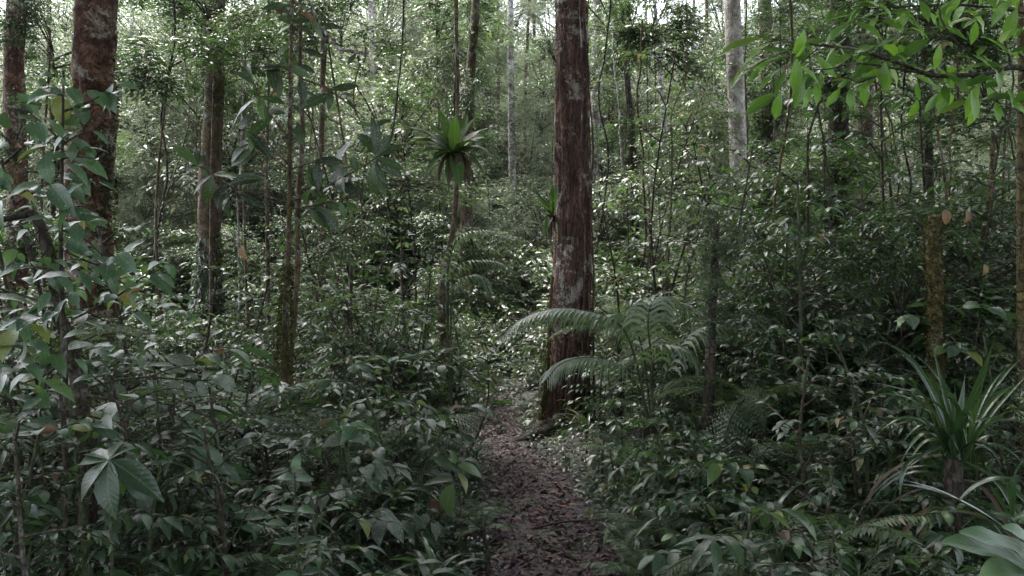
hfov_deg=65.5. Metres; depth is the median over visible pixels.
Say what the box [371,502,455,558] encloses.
twiggy shrub
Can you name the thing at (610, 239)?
bush
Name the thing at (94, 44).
mossy tree
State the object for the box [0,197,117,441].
shrub
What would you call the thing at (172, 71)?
understory tree
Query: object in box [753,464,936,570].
twiggy shrub
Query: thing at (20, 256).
shrub
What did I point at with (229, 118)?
understory tree
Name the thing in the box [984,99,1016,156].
bush
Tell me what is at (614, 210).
shrub
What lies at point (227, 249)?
bush
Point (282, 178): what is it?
understory tree
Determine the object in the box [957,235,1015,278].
bush
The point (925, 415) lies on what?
shrub
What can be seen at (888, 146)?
understory tree
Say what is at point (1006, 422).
shrub
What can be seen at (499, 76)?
tree
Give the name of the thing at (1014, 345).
twiggy shrub
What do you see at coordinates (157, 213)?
bush
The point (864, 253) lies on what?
bush
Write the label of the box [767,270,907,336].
bush
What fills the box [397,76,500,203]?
understory tree
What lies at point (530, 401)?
undergrowth
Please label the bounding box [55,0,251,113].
tree
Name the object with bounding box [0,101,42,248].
understory tree
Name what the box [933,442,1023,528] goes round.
twiggy shrub
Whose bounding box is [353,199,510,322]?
bush
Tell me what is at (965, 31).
understory tree
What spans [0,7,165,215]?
understory tree
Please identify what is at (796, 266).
bush
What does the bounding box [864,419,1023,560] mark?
shrub
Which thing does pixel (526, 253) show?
bush
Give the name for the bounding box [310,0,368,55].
liana
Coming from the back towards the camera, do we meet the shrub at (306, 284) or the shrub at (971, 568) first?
the shrub at (306, 284)
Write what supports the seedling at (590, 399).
on the ground
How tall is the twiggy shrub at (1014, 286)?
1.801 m
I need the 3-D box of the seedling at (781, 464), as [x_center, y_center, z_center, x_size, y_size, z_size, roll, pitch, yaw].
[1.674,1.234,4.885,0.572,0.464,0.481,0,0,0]
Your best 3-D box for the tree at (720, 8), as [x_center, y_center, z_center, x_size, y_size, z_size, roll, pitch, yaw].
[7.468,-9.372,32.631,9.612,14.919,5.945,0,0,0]
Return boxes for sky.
[0,0,1023,68]
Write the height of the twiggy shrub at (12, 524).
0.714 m
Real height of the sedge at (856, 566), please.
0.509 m
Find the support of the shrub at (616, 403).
on the ground
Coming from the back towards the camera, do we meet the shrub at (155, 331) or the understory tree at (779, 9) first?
the understory tree at (779, 9)
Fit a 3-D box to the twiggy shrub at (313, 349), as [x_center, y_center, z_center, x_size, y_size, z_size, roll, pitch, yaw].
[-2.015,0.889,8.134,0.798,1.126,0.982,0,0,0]
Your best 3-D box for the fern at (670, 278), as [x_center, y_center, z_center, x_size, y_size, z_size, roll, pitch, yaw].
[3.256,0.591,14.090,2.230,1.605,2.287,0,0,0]
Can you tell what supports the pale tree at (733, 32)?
on the ground
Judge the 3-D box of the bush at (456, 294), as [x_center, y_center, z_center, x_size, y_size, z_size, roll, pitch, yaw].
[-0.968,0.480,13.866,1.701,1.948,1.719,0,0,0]
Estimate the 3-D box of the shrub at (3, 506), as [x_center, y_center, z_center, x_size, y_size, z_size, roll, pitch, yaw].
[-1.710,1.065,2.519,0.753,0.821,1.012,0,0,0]
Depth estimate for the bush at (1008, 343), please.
6.25 m
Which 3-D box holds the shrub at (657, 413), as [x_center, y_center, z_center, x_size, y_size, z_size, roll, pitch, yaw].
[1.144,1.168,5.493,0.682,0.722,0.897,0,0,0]
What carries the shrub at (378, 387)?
on the ground
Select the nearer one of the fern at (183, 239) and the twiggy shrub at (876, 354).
the twiggy shrub at (876, 354)
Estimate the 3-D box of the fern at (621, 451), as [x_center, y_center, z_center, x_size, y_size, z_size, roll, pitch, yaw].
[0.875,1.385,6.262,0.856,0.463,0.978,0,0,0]
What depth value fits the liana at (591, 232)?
8.77 m
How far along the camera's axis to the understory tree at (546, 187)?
20.16 m
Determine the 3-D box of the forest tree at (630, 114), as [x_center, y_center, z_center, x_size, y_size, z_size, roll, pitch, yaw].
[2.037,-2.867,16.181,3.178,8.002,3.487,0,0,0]
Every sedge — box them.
[26,553,72,575]
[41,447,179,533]
[97,539,245,575]
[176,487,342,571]
[352,389,395,424]
[398,536,490,575]
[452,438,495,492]
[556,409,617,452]
[596,516,678,575]
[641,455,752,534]
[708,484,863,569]
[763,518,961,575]
[844,413,931,468]
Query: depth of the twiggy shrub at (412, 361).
7.12 m
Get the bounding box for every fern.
[6,389,208,550]
[8,317,168,486]
[60,128,172,225]
[89,370,250,448]
[122,267,194,304]
[123,294,178,328]
[124,461,304,536]
[128,234,221,293]
[148,377,361,505]
[161,558,199,575]
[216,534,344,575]
[225,409,421,531]
[266,390,421,428]
[317,413,482,511]
[357,453,471,504]
[390,418,479,513]
[403,110,501,191]
[425,497,521,537]
[436,230,515,477]
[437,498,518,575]
[459,186,536,230]
[477,330,519,347]
[496,296,752,493]
[528,180,561,244]
[545,310,678,424]
[570,428,668,476]
[576,538,692,575]
[593,500,731,574]
[595,293,682,352]
[598,310,775,439]
[617,504,783,542]
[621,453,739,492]
[641,276,732,304]
[649,372,887,490]
[661,533,830,575]
[662,266,795,305]
[704,509,829,575]
[719,317,925,454]
[724,433,871,512]
[746,508,942,575]
[794,562,851,575]
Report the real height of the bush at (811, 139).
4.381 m
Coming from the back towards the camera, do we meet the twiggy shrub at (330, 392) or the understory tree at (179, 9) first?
the understory tree at (179, 9)
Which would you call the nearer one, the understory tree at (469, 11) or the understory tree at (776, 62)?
the understory tree at (776, 62)
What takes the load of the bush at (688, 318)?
on the ground
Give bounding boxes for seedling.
[48,462,191,550]
[69,440,164,575]
[156,502,309,575]
[171,423,281,516]
[173,411,290,470]
[183,432,368,548]
[192,433,290,510]
[205,555,377,575]
[228,471,311,542]
[272,453,324,575]
[278,548,325,569]
[309,537,386,575]
[318,477,423,560]
[337,482,448,571]
[339,396,409,463]
[378,461,466,554]
[379,557,462,575]
[424,449,481,572]
[565,386,626,417]
[581,381,625,419]
[602,454,666,508]
[603,455,709,550]
[607,434,672,484]
[628,416,695,460]
[637,540,739,575]
[640,480,756,551]
[643,434,690,484]
[648,438,721,463]
[651,431,754,479]
[653,435,733,509]
[655,413,726,458]
[658,451,741,482]
[660,435,751,488]
[661,471,730,515]
[664,457,736,541]
[665,466,737,523]
[708,512,824,570]
[709,468,799,551]
[719,415,781,439]
[719,420,797,492]
[746,543,811,575]
[758,433,862,504]
[758,455,827,529]
[772,571,806,575]
[791,469,893,559]
[801,419,903,489]
[838,394,924,457]
[846,474,989,557]
[856,466,913,533]
[870,464,935,512]
[901,476,1006,555]
[902,429,935,491]
[982,399,1016,464]
[984,451,1023,528]
[989,425,1014,456]
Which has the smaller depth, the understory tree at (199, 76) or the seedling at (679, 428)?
the seedling at (679, 428)
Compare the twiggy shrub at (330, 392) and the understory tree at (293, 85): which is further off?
the understory tree at (293, 85)
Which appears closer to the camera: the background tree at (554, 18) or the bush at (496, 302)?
the bush at (496, 302)
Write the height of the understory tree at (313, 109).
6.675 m
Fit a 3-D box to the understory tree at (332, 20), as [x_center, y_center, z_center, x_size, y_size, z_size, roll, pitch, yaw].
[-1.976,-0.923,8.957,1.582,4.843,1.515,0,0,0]
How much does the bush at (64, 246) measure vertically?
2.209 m
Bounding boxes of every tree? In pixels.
[0,0,58,403]
[0,0,134,68]
[0,0,146,308]
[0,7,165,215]
[0,43,62,137]
[0,49,129,203]
[0,70,155,277]
[0,82,54,208]
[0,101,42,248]
[0,136,28,208]
[24,16,201,215]
[25,0,73,225]
[28,2,144,45]
[29,101,191,207]
[38,27,119,153]
[39,1,242,153]
[41,7,164,185]
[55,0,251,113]
[56,0,124,412]
[56,1,159,106]
[112,98,201,272]
[112,122,147,217]
[114,11,362,319]
[114,26,263,315]
[117,0,180,219]
[117,0,273,271]
[117,0,311,352]
[118,0,192,231]
[119,0,159,191]
[119,202,192,266]
[120,177,189,240]
[123,0,265,261]
[123,45,228,243]
[124,4,238,204]
[128,0,226,298]
[133,116,199,237]
[136,17,271,208]
[162,9,230,215]
[165,156,303,268]
[169,0,264,351]
[170,196,317,299]
[174,40,199,236]
[177,48,282,212]
[178,0,347,369]
[190,76,271,306]
[195,19,297,353]
[202,0,259,11]
[222,124,310,266]
[223,98,419,205]
[224,1,327,238]
[226,0,349,48]
[227,0,279,208]
[227,7,310,201]
[230,145,356,238]
[244,11,333,209]
[245,61,311,266]
[248,33,387,168]
[249,0,382,56]
[255,21,356,286]
[257,148,416,294]
[258,199,411,339]
[261,49,496,290]
[263,143,367,356]
[264,118,427,236]
[265,0,409,347]
[267,7,443,129]
[275,0,394,348]
[280,23,331,233]
[281,0,420,61]
[286,103,414,289]
[305,65,386,150]
[307,5,442,163]
[307,110,419,149]
[311,143,499,348]
[313,0,375,140]
[319,0,554,181]
[329,0,429,116]
[330,0,437,124]
[333,157,488,247]
[344,31,507,130]
[350,44,519,208]
[353,119,419,287]
[354,16,435,116]
[362,0,545,143]
[363,0,435,191]
[367,73,504,264]
[368,0,378,119]
[368,73,438,312]
[371,49,501,233]
[389,0,486,52]
[390,0,516,303]
[393,0,441,109]
[395,0,552,181]
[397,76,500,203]
[407,30,500,268]
[419,0,513,208]
[419,139,504,228]
[423,0,516,205]
[435,0,461,450]
[440,0,494,360]
[443,152,548,226]
[444,73,516,182]
[449,11,507,188]
[462,3,551,166]
[472,129,500,346]
[473,97,554,217]
[474,43,723,213]
[474,73,724,214]
[478,0,520,205]
[478,47,622,248]
[480,23,614,205]
[482,0,553,209]
[482,0,609,143]
[484,0,592,152]
[491,1,553,143]
[493,117,553,197]
[494,33,650,168]
[494,146,554,215]
[500,89,644,172]
[502,70,600,176]
[503,0,604,442]
[505,0,651,69]
[507,0,517,272]
[515,0,640,88]
[519,33,606,243]
[525,158,608,248]
[539,9,714,134]
[546,35,643,196]
[547,121,612,156]
[548,53,708,173]
[588,0,643,300]
[588,0,735,311]
[588,13,647,190]
[589,0,649,161]
[589,0,721,343]
[589,12,756,116]
[590,0,601,224]
[590,0,747,87]
[590,1,725,200]
[591,114,667,276]
[593,156,732,295]
[598,102,721,226]
[600,15,822,237]
[600,28,677,171]
[600,59,726,168]
[601,139,683,231]
[601,203,685,292]
[603,0,671,228]
[607,0,672,293]
[612,84,750,233]
[624,135,707,239]
[629,95,745,303]
[631,0,668,82]
[651,0,725,220]
[654,24,827,250]
[657,0,787,104]
[666,24,777,160]
[670,127,753,242]
[687,204,751,495]
[695,0,758,119]
[696,0,724,160]
[700,137,812,197]
[706,0,783,279]
[706,1,826,145]
[706,132,909,256]
[709,0,805,263]
[721,0,806,255]
[741,0,916,145]
[741,2,820,76]
[742,0,825,180]
[745,0,821,166]
[745,92,811,139]
[746,3,878,266]
[747,73,786,253]
[750,37,900,138]
[752,1,824,163]
[754,1,888,80]
[755,107,856,276]
[771,184,995,289]
[776,16,921,105]
[779,58,1003,195]
[787,0,888,297]
[787,0,951,127]
[793,95,828,132]
[794,0,907,38]
[812,0,1007,404]
[812,70,959,171]
[813,30,1012,142]
[831,0,1014,266]
[848,12,896,277]
[874,15,922,148]
[874,84,961,202]
[875,5,1016,161]
[878,38,881,229]
[883,14,1017,339]
[888,15,894,177]
[890,0,966,211]
[899,0,1017,135]
[904,0,989,177]
[936,146,1015,194]
[940,94,1016,194]
[944,0,1006,152]
[946,1,1017,84]
[950,6,1017,133]
[953,103,1016,251]
[960,61,1017,164]
[966,4,1005,160]
[971,71,1017,197]
[1016,0,1023,503]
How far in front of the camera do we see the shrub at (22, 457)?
4.44 m
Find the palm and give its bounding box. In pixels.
[716,335,856,437]
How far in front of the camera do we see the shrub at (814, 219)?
10.06 m
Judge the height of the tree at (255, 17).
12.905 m
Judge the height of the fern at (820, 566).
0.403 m
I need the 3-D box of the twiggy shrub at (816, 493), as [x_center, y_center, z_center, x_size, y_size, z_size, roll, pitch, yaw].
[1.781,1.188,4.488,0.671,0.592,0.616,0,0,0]
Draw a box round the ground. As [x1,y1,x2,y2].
[0,200,1022,575]
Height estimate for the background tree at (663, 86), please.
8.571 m
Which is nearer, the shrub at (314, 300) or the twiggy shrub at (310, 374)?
the twiggy shrub at (310, 374)
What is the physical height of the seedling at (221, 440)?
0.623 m
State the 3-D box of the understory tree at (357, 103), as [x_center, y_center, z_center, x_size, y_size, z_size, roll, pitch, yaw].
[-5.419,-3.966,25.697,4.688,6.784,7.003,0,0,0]
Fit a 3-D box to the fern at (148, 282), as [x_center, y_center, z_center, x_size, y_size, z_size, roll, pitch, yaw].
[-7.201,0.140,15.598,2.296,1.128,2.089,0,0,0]
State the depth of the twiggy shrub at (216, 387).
5.91 m
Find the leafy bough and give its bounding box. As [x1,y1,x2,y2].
[720,0,1023,125]
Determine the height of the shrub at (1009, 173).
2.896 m
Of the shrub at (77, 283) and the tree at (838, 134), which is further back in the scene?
the tree at (838, 134)
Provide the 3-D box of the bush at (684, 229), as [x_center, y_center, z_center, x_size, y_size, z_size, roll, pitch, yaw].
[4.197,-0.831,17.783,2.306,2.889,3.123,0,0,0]
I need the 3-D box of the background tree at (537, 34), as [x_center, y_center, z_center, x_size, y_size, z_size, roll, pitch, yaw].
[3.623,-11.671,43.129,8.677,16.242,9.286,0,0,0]
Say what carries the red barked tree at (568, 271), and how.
on the ground
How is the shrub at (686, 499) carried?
on the ground
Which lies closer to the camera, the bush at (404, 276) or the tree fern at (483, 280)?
the tree fern at (483, 280)
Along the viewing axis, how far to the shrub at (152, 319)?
8.39 m
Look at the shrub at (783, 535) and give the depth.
3.31 m
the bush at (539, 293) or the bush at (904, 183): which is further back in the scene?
the bush at (539, 293)
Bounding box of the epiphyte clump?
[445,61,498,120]
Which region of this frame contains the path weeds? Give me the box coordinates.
[69,393,1006,574]
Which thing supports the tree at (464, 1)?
on the ground
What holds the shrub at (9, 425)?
on the ground
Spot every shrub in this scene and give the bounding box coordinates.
[0,71,175,575]
[0,140,163,485]
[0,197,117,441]
[0,212,100,444]
[0,221,44,409]
[0,286,46,467]
[0,312,56,405]
[0,324,56,489]
[0,345,142,561]
[0,347,61,477]
[0,349,61,545]
[0,353,54,472]
[0,356,192,575]
[0,359,130,575]
[0,363,166,571]
[0,381,119,568]
[0,385,52,499]
[0,386,236,569]
[0,416,126,575]
[0,417,62,520]
[0,419,147,575]
[0,430,183,575]
[0,445,99,571]
[0,465,160,573]
[0,489,46,575]
[0,501,108,575]
[0,526,119,575]
[1,348,172,509]
[1,407,107,501]
[1,437,61,571]
[1,441,189,574]
[3,313,101,416]
[5,217,255,457]
[5,471,209,575]
[13,364,100,452]
[22,320,117,462]
[24,414,76,502]
[28,353,248,575]
[30,390,178,540]
[42,399,95,497]
[44,274,115,369]
[49,279,193,441]
[53,451,248,575]
[54,475,214,569]
[56,379,178,467]
[68,347,303,549]
[77,354,235,575]
[90,348,270,474]
[91,349,166,386]
[96,366,203,523]
[97,383,285,536]
[113,411,240,566]
[122,328,190,381]
[122,394,263,571]
[123,284,195,343]
[123,315,179,371]
[131,364,277,575]
[134,395,291,545]
[135,359,321,486]
[136,416,296,575]
[141,262,272,408]
[150,382,331,572]
[167,361,278,474]
[171,386,273,495]
[175,317,257,361]
[187,274,316,432]
[187,347,262,455]
[196,319,333,465]
[203,414,340,553]
[204,326,261,388]
[218,394,331,513]
[221,378,309,451]
[228,513,364,575]
[229,373,257,433]
[233,347,320,461]
[235,485,401,575]
[237,366,307,430]
[239,381,358,500]
[242,319,335,413]
[243,306,348,399]
[247,467,333,517]
[248,216,373,401]
[249,326,321,394]
[251,274,365,397]
[255,488,406,575]
[259,428,422,561]
[261,371,341,473]
[264,85,428,342]
[266,422,398,562]
[270,318,373,435]
[270,428,395,572]
[277,282,354,352]
[280,372,411,467]
[287,385,366,488]
[293,367,355,429]
[295,429,416,572]
[297,320,349,377]
[298,301,377,377]
[300,353,477,507]
[304,359,398,463]
[306,298,372,356]
[307,354,455,537]
[308,359,395,454]
[313,221,465,382]
[313,319,413,397]
[332,303,421,408]
[335,309,373,378]
[343,447,391,517]
[345,320,411,372]
[350,397,453,507]
[356,382,455,515]
[356,404,507,575]
[358,123,474,353]
[361,321,442,390]
[361,388,457,480]
[363,446,436,573]
[367,274,503,457]
[368,315,482,453]
[369,268,481,428]
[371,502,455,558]
[374,320,460,424]
[379,326,440,381]
[383,314,463,397]
[408,319,499,405]
[419,371,474,429]
[424,363,469,418]
[443,346,537,458]
[551,398,642,476]
[554,354,641,437]
[557,348,668,442]
[562,439,657,529]
[566,161,744,405]
[569,479,683,552]
[587,442,685,540]
[590,190,654,393]
[592,39,740,410]
[596,60,742,352]
[599,345,658,391]
[602,489,711,575]
[603,418,717,543]
[606,431,741,534]
[607,354,661,403]
[610,412,714,512]
[612,442,730,563]
[613,340,693,432]
[614,331,675,404]
[621,362,701,450]
[624,449,732,544]
[627,365,746,448]
[628,439,775,548]
[631,336,726,412]
[631,407,725,468]
[633,453,741,540]
[635,140,854,435]
[637,130,784,376]
[644,448,754,534]
[651,443,791,562]
[654,288,811,457]
[658,429,760,508]
[658,518,759,575]
[661,487,811,575]
[665,400,742,460]
[665,455,807,546]
[673,501,819,575]
[688,325,984,545]
[698,501,821,575]
[714,227,868,476]
[714,285,925,474]
[716,274,856,416]
[717,557,848,575]
[719,169,890,491]
[727,237,808,431]
[734,519,977,575]
[735,248,874,458]
[743,43,908,368]
[746,214,831,276]
[748,322,888,453]
[752,435,853,532]
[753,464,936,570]
[754,236,875,419]
[754,280,854,430]
[758,454,839,557]
[758,516,885,575]
[760,131,908,412]
[762,475,877,573]
[771,416,945,560]
[774,303,931,484]
[778,441,889,532]
[790,314,940,534]
[793,350,914,491]
[794,165,923,416]
[802,298,1016,491]
[809,416,901,530]
[810,374,928,486]
[810,465,884,516]
[810,570,845,575]
[811,213,1016,473]
[815,413,918,499]
[816,258,930,467]
[819,417,940,554]
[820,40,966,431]
[827,398,931,494]
[829,550,949,575]
[836,375,974,511]
[846,422,967,525]
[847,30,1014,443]
[848,290,958,421]
[850,518,988,575]
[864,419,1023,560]
[878,396,1021,487]
[882,500,1009,575]
[887,232,1011,366]
[888,178,1016,454]
[897,305,1016,495]
[898,417,981,495]
[900,415,1023,516]
[904,122,1016,323]
[912,216,1015,298]
[913,322,1023,497]
[918,281,1016,410]
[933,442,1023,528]
[934,169,984,230]
[941,171,1015,413]
[943,147,1016,379]
[944,290,1016,459]
[953,566,980,575]
[955,251,1015,272]
[958,372,1016,473]
[963,134,1016,403]
[963,401,1023,535]
[964,383,1022,434]
[964,454,1023,525]
[969,236,1015,409]
[974,163,1014,229]
[975,285,1016,429]
[975,350,1023,513]
[981,370,1023,496]
[981,496,1023,567]
[995,387,1022,442]
[1004,425,1022,459]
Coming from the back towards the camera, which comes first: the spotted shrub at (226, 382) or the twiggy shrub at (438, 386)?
the twiggy shrub at (438, 386)
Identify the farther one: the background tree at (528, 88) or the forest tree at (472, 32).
the background tree at (528, 88)
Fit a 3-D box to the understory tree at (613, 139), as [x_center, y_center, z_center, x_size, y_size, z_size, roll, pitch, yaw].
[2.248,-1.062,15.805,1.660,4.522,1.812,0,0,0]
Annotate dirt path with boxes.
[474,403,626,575]
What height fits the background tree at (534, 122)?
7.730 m
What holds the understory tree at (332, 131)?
on the ground
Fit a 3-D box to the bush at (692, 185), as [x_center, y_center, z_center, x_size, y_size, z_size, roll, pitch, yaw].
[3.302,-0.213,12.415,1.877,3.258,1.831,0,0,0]
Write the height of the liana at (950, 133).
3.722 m
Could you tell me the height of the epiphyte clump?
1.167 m
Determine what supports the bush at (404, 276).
on the ground
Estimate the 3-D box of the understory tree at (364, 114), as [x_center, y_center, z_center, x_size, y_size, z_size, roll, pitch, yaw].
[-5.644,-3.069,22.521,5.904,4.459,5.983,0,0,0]
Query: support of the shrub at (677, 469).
on the ground
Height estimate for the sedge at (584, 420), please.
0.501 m
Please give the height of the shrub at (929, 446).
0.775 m
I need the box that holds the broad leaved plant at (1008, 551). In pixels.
[941,523,1023,575]
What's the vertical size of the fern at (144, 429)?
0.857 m
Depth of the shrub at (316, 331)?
7.61 m
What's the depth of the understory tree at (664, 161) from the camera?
18.62 m
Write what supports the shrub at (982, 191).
on the ground
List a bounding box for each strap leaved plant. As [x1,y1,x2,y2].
[851,337,1023,574]
[894,459,1023,538]
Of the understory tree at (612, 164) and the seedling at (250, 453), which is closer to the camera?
the seedling at (250, 453)
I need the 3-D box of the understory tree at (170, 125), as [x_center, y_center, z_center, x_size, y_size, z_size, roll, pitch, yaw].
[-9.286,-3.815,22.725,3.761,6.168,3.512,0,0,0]
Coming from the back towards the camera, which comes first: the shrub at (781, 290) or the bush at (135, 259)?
the bush at (135, 259)
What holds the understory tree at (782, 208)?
on the ground
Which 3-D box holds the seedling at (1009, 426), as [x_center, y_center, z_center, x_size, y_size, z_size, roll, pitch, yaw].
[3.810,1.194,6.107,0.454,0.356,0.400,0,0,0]
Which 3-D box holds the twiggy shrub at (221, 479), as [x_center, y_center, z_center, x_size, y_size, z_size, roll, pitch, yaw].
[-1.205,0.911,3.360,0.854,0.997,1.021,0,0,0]
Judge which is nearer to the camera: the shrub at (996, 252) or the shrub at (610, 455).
the shrub at (610, 455)
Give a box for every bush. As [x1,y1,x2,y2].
[0,213,185,335]
[0,224,144,316]
[0,279,71,365]
[1,268,47,291]
[32,277,197,358]
[38,297,206,401]
[54,318,229,421]
[55,209,150,253]
[90,315,275,441]
[91,355,163,440]
[112,208,138,233]
[112,211,197,292]
[112,219,186,297]
[115,248,162,281]
[116,238,195,289]
[118,192,191,256]
[118,339,229,384]
[121,275,165,324]
[137,300,188,342]
[146,244,230,327]
[155,259,228,305]
[159,218,273,318]
[174,221,315,312]
[174,298,327,354]
[179,357,271,405]
[182,260,368,353]
[205,310,298,409]
[225,338,297,378]
[226,259,384,335]
[234,358,274,407]
[250,231,416,338]
[258,306,395,378]
[262,293,344,357]
[267,330,387,413]
[268,263,510,471]
[270,249,414,339]
[278,219,363,267]
[290,244,346,293]
[293,237,405,307]
[301,220,386,292]
[301,253,391,302]
[310,322,420,414]
[332,286,464,393]
[334,365,473,449]
[345,327,486,457]
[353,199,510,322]
[373,291,483,371]
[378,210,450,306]
[378,227,507,341]
[391,202,496,274]
[392,322,461,390]
[393,203,538,271]
[398,208,494,280]
[402,184,488,247]
[410,261,499,338]
[412,237,544,342]
[412,274,494,341]
[425,224,543,364]
[430,268,522,338]
[448,339,493,397]
[449,315,506,377]
[457,239,687,383]
[458,168,505,222]
[458,191,507,237]
[474,245,552,328]
[475,228,553,306]
[478,171,661,291]
[481,214,553,262]
[487,314,540,370]
[492,265,544,337]
[498,212,544,258]
[505,285,548,358]
[508,322,545,391]
[510,275,550,311]
[513,277,548,306]
[527,237,657,325]
[538,234,677,306]
[541,176,660,293]
[590,349,666,393]
[593,212,630,279]
[593,228,679,312]
[593,228,689,349]
[595,281,637,347]
[614,349,777,434]
[614,360,658,401]
[615,206,701,272]
[621,289,812,431]
[626,319,806,426]
[633,270,765,407]
[646,205,698,258]
[646,235,837,419]
[648,221,857,322]
[653,193,753,272]
[666,311,818,462]
[668,300,756,367]
[669,173,766,278]
[669,296,809,446]
[681,281,901,427]
[706,205,872,459]
[726,147,922,255]
[739,239,796,273]
[743,276,1016,465]
[751,353,878,439]
[755,142,827,185]
[755,217,838,284]
[764,120,856,193]
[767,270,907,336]
[782,218,950,425]
[805,163,922,232]
[811,239,952,426]
[822,204,1004,468]
[850,192,1016,462]
[852,147,1015,239]
[857,231,1012,330]
[862,222,1008,287]
[875,100,999,176]
[875,139,1006,201]
[875,161,1016,270]
[891,202,992,235]
[901,193,1016,387]
[906,288,1015,385]
[909,264,1016,443]
[921,156,1014,224]
[941,169,1015,269]
[948,282,1016,446]
[951,225,1015,289]
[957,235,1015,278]
[958,333,1016,405]
[968,138,1016,199]
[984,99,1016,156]
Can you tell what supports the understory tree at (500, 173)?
on the ground
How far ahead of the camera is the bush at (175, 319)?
11.87 m
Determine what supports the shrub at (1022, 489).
on the ground
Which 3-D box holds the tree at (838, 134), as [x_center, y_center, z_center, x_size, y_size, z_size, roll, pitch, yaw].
[3.806,-0.509,7.732,1.610,3.810,1.647,0,0,0]
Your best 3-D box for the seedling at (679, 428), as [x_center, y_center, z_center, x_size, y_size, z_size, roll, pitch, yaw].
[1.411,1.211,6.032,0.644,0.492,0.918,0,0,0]
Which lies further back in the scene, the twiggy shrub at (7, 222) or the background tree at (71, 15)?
the background tree at (71, 15)
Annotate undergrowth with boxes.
[0,381,1023,575]
[2,201,968,423]
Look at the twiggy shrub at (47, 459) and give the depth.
4.56 m
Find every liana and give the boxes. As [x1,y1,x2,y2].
[149,0,180,318]
[228,25,256,342]
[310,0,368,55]
[346,60,372,334]
[370,0,410,337]
[453,0,457,116]
[539,276,553,420]
[579,0,585,412]
[585,0,592,421]
[586,0,595,420]
[590,0,616,382]
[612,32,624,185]
[628,21,653,366]
[655,0,695,301]
[695,31,722,269]
[744,0,748,190]
[762,0,800,292]
[770,22,775,177]
[798,65,831,415]
[871,32,908,287]
[895,0,916,286]
[938,48,968,234]
[953,133,995,389]
[990,5,1016,248]
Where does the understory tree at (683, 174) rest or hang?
on the ground
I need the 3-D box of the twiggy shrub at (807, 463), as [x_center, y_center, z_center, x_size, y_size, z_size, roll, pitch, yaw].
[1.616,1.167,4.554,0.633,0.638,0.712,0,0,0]
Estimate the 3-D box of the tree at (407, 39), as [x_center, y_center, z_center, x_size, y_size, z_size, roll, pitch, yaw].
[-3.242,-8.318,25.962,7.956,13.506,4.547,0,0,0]
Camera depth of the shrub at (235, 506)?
3.56 m
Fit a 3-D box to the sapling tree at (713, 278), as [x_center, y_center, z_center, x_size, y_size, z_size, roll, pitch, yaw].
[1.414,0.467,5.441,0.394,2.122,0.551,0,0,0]
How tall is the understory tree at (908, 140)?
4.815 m
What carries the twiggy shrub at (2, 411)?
on the ground
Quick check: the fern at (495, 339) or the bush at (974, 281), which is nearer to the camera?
the bush at (974, 281)
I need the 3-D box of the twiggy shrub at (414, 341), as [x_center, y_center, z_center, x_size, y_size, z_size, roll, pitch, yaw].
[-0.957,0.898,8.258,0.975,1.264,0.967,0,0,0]
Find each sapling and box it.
[0,209,203,575]
[172,0,403,460]
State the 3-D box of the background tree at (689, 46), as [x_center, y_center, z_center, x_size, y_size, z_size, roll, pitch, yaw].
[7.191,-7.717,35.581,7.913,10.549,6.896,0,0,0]
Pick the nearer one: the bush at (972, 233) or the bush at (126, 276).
the bush at (972, 233)
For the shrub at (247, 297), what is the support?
on the ground
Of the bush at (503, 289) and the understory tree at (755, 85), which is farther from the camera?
the understory tree at (755, 85)
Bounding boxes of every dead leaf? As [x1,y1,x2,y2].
[220,241,247,259]
[935,204,950,224]
[963,204,970,223]
[983,259,988,274]
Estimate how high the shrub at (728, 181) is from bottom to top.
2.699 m
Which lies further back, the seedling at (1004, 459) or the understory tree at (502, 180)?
the understory tree at (502, 180)
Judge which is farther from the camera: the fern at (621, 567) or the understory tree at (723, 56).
the understory tree at (723, 56)
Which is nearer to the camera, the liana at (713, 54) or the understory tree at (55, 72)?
the understory tree at (55, 72)
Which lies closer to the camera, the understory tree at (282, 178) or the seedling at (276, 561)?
the seedling at (276, 561)
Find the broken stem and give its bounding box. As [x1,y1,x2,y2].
[919,214,950,503]
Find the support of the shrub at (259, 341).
on the ground
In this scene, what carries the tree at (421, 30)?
on the ground
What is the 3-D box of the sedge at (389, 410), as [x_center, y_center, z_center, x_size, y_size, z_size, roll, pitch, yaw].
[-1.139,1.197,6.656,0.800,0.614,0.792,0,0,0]
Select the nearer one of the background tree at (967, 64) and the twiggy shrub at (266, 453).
the twiggy shrub at (266, 453)
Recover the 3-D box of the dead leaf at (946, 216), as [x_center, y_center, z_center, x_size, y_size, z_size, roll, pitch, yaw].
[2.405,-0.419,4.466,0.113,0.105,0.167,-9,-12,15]
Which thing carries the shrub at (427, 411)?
on the ground
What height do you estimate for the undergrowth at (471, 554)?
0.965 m
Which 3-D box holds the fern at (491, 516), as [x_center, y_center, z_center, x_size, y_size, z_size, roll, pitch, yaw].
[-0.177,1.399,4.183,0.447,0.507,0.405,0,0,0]
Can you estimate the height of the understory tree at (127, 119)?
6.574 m
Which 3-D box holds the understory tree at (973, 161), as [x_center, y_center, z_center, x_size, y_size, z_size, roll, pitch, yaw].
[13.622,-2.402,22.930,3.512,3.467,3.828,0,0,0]
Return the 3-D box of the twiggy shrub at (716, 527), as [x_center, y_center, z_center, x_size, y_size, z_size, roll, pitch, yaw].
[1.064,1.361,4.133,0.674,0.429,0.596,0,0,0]
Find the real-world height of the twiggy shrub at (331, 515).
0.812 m
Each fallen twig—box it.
[442,541,496,553]
[512,483,531,496]
[533,519,600,528]
[534,542,576,560]
[538,450,583,457]
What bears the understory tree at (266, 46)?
on the ground

